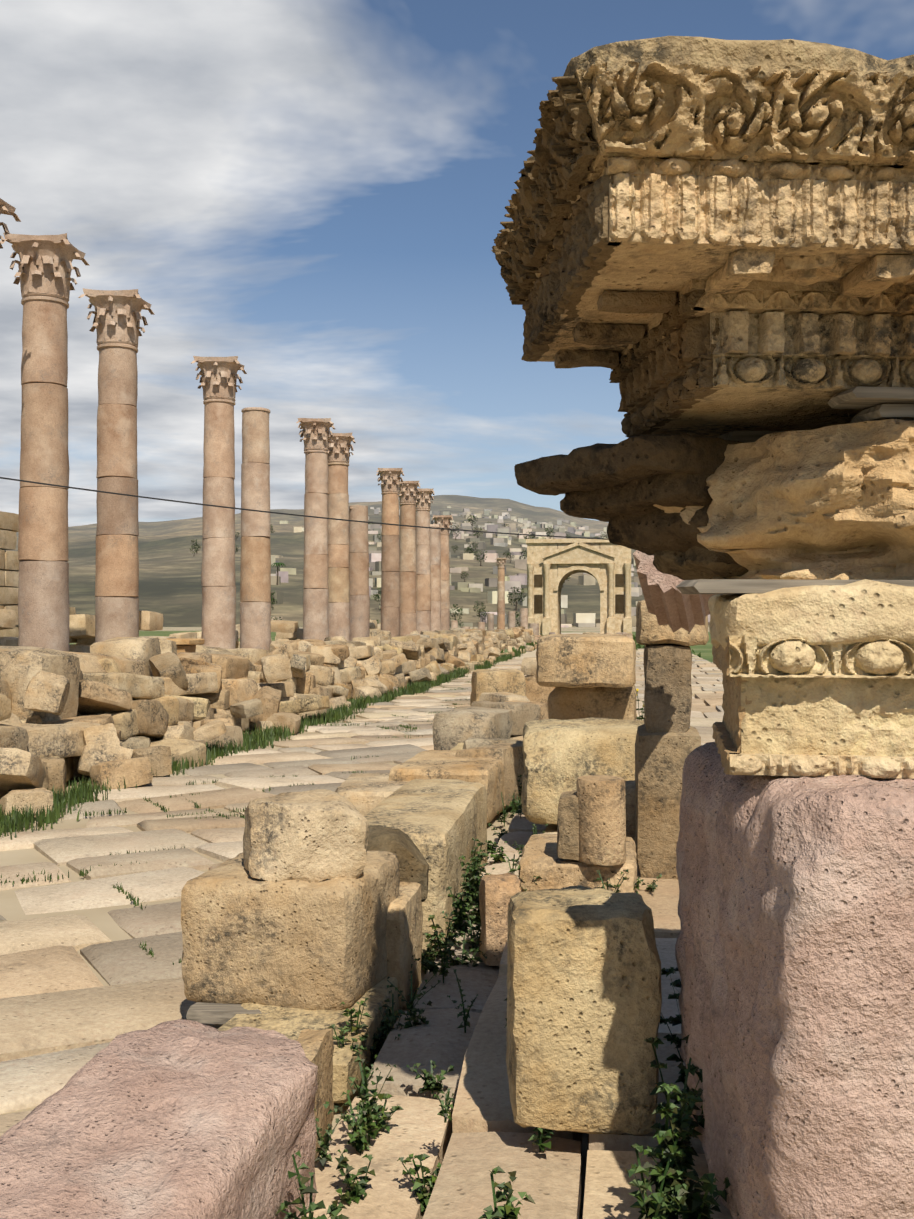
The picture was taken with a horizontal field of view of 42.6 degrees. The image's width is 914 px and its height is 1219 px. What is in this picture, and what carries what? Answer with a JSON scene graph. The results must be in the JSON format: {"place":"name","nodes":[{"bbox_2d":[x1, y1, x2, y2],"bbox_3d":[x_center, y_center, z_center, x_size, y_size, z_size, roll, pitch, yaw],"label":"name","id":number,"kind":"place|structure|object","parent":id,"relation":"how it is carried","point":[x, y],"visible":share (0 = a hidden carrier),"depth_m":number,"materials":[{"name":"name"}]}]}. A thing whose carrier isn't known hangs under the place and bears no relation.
{"place":"outdoors","nodes":[
{"label":"outdoors","id":0,"kind":"place"},
{"bbox_2d":[0,198,20,248],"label":"column","id":1,"kind":"structure","parent":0,"point":[6,208],"depth_m":20.09,"materials":[{"name":"stone"}]},
{"bbox_2d":[0,477,607,539],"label":"overhead cable","id":2,"kind":"object","parent":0,"point":[287,513],"visible":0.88,"depth_m":19.69,"materials":[{"name":"black plastic"}]},
{"bbox_2d":[6,495,644,626],"bbox_3d":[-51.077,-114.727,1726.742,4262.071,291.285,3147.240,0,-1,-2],"label":"hills","id":3,"kind":"structure","parent":0,"point":[170,571],"depth_m":731.08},
{"bbox_2d":[194,523,562,621],"bbox_3d":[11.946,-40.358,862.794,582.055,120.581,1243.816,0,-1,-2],"label":"valley tree trunks","id":4,"kind":"object","parent":3,"relation":"on","point":[464,578],"visible":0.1,"depth_m":463.39,"materials":[{"name":"brown plant"}]},
{"bbox_2d":[190,516,636,627],"bbox_3d":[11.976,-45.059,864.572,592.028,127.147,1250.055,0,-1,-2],"label":"valley trees","id":5,"kind":"object","parent":3,"relation":"on","point":[482,607],"visible":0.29,"depth_m":695.90,"materials":[{"name":"green plant"}]},
{"bbox_2d":[271,506,709,626],"bbox_3d":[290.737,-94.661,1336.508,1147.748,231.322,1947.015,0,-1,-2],"label":"town buildings","id":6,"kind":"structure","parent":3,"relation":"on","point":[579,619],"depth_m":749.07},
{"bbox_2d":[0,627,712,1218],"bbox_3d":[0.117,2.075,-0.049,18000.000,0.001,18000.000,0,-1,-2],"label":"ground","id":7,"kind":"structure","parent":0,"point":[100,919],"depth_m":9.51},
{"bbox_2d":[0,1019,317,1218],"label":"pink block","id":8,"kind":"structure","parent":7,"relation":"on","point":[181,1119],"depth_m":3.34,"materials":[{"name":"stone"}]},
{"bbox_2d":[0,511,380,653],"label":"stone blocks","id":9,"kind":"structure","parent":7,"relation":"on","point":[82,631],"depth_m":32.34,"materials":[{"name":"stone"}]},
{"bbox_2d":[0,659,526,1136],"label":"paved road","id":10,"kind":"structure","parent":7,"relation":"on","point":[66,1015],"depth_m":9.09,"materials":[{"name":"beige stone"}]},
{"bbox_2d":[0,626,536,816],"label":"rubble row","id":11,"kind":"object","parent":7,"relation":"on","point":[131,711],"visible":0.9,"depth_m":18.35,"materials":[{"name":"stone"}]},
{"bbox_2d":[0,635,700,964],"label":"grass strips","id":12,"kind":"object","parent":7,"relation":"on","point":[14,817],"depth_m":17.38,"materials":[{"name":"green plant"}]},
{"bbox_2d":[181,632,599,1158],"bbox_3d":[3.441,1.787,39.056,2.238,1.425,70.819,0,-1,8],"label":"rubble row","id":13,"kind":"object","parent":7,"relation":"on","point":[304,914],"visible":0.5,"depth_m":5.57,"materials":[{"name":"stone"}]},
{"bbox_2d":[186,1002,267,1023],"bbox_3d":[-0.881,1.878,5.414,0.757,0.061,0.120,0,-1,8],"label":"wood shim","id":14,"kind":"object","parent":13,"relation":"on","point":[212,1013],"depth_m":5.40,"materials":[{"name":"grey wood"}]},
{"bbox_2d":[307,649,732,1218],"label":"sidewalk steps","id":15,"kind":"structure","parent":7,"relation":"on","point":[475,1140],"depth_m":4.17,"materials":[{"name":"beige stone"}]},
{"bbox_2d":[275,635,730,1218],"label":"weed plants","id":16,"kind":"object","parent":15,"relation":"on","point":[673,1195],"visible":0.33,"depth_m":3.80,"materials":[{"name":"green plant"}]},
{"bbox_2d":[479,600,708,1134],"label":"stone blocks","id":17,"kind":"structure","parent":15,"relation":"on","point":[584,997],"depth_m":6.27,"materials":[{"name":"stone"}]},
{"bbox_2d":[576,775,625,865],"bbox_3d":[0.822,1.198,6.674,0.282,0.474,0.283,0,-1,-2],"label":"column drum","id":18,"kind":"object","parent":17,"relation":"on","point":[602,817],"visible":0.94,"depth_m":6.55,"materials":[{"name":"stone"}]},
{"bbox_2d":[633,550,714,632],"bbox_3d":[1.244,-0.189,6.608,0.415,0.645,0.658,0,-1,16],"label":"fluted stone fragment","id":19,"kind":"object","parent":17,"relation":"on","point":[670,604],"visible":0.5,"depth_m":6.53,"materials":[{"name":"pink stone"}]},
{"bbox_2d":[675,742,913,1218],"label":"large stone block","id":20,"kind":"structure","parent":15,"relation":"on","point":[794,949],"depth_m":2.52,"materials":[{"name":"stone"}]},
{"bbox_2d":[708,579,913,778],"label":"carved stone block","id":21,"kind":"structure","parent":20,"relation":"on","point":[817,680],"depth_m":2.83,"materials":[{"name":"stone"}]},
{"bbox_2d":[653,419,913,579],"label":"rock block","id":22,"kind":"structure","parent":21,"relation":"on","point":[834,502],"depth_m":3.12,"materials":[{"name":"stone"}]},
{"bbox_2d":[514,433,748,579],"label":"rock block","id":23,"kind":"structure","parent":22,"relation":"attached to","point":[623,487],"depth_m":3.54,"materials":[{"name":"stone"}]},
{"bbox_2d":[676,386,913,593],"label":"stone slabs","id":24,"kind":"structure","parent":21,"relation":"on","point":[880,403],"depth_m":2.96,"materials":[{"name":"grey stone"}]},
{"bbox_2d":[492,36,913,437],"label":"cornice block","id":25,"kind":"structure","parent":24,"relation":"on","point":[704,237],"depth_m":2.67,"materials":[{"name":"stone"}]},
{"bbox_2d":[69,631,712,661],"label":"meadow ground","id":26,"kind":"structure","parent":0,"point":[706,651],"depth_m":117.86,"materials":[{"name":"green plant"}]},
{"bbox_2d":[450,608,632,645],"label":"stone blocks","id":27,"kind":"object","parent":26,"relation":"on","point":[511,620],"visible":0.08,"depth_m":117.91,"materials":[{"name":"stone"}]},
{"bbox_2d":[526,538,631,634],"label":"stone archway","id":28,"kind":"object","parent":26,"relation":"on","point":[553,565],"visible":0.98,"depth_m":150.29,"materials":[{"name":"stone"}]},
{"bbox_2d":[0,0,913,526],"label":"sky","id":29,"kind":"structure","parent":0,"point":[314,194],"materials":[{"name":"blue"}]},
{"bbox_2d":[512,632,583,658],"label":"track path","id":30,"kind":"structure","parent":0,"point":[530,654],"depth_m":74.26,"materials":[{"name":"beige stone"}]},
{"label":"sidewalk","id":31,"kind":"structure","parent":0,"visible":0},
{"bbox_2d":[0,233,88,651],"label":"column","id":32,"kind":"structure","parent":31,"relation":"on","point":[46,268],"depth_m":22.02,"materials":[{"name":"stone"}]},
{"bbox_2d":[78,288,154,642],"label":"column","id":33,"kind":"structure","parent":31,"relation":"on","point":[116,320],"depth_m":25.25,"materials":[{"name":"stone"}]},
{"bbox_2d":[191,356,246,648],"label":"column","id":34,"kind":"structure","parent":31,"relation":"on","point":[219,378],"depth_m":31.77,"materials":[{"name":"stone"}]},
{"bbox_2d":[240,407,270,649],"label":"column","id":35,"kind":"structure","parent":31,"relation":"on","point":[255,600],"depth_m":35.01,"materials":[{"name":"stone"}]},
{"bbox_2d":[296,418,334,640],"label":"column","id":36,"kind":"structure","parent":31,"relation":"on","point":[315,432],"depth_m":42.03,"materials":[{"name":"stone"}]},
{"bbox_2d":[327,432,354,640],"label":"column","id":37,"kind":"structure","parent":31,"relation":"on","point":[339,447],"depth_m":45.34,"materials":[{"name":"stone"}]},
{"bbox_2d":[349,505,369,640],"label":"column","id":38,"kind":"structure","parent":31,"relation":"on","point":[359,602],"depth_m":48.92,"materials":[{"name":"stone"}]},
{"bbox_2d":[376,468,403,636],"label":"column","id":39,"kind":"structure","parent":31,"relation":"on","point":[389,478],"depth_m":55.77,"materials":[{"name":"stone"}]},
{"bbox_2d":[399,481,419,635],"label":"column","id":40,"kind":"structure","parent":31,"relation":"on","point":[408,490],"depth_m":60.38,"materials":[{"name":"stone"}]},
{"bbox_2d":[416,488,433,633],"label":"column","id":41,"kind":"structure","parent":31,"relation":"on","point":[423,571],"depth_m":65.04,"materials":[{"name":"stone"}]},
{"bbox_2d":[430,524,440,630],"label":"column","id":42,"kind":"structure","parent":31,"relation":"on","point":[435,551],"depth_m":68.76,"materials":[{"name":"stone"}]},
{"bbox_2d":[432,515,452,629],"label":"column","id":43,"kind":"structure","parent":31,"relation":"on","point":[442,521],"depth_m":72.28,"materials":[{"name":"stone"}]},
{"bbox_2d":[495,558,505,628],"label":"column","id":44,"kind":"structure","parent":31,"relation":"on","point":[500,562],"depth_m":111.89,"materials":[{"name":"stone"}]}
]}

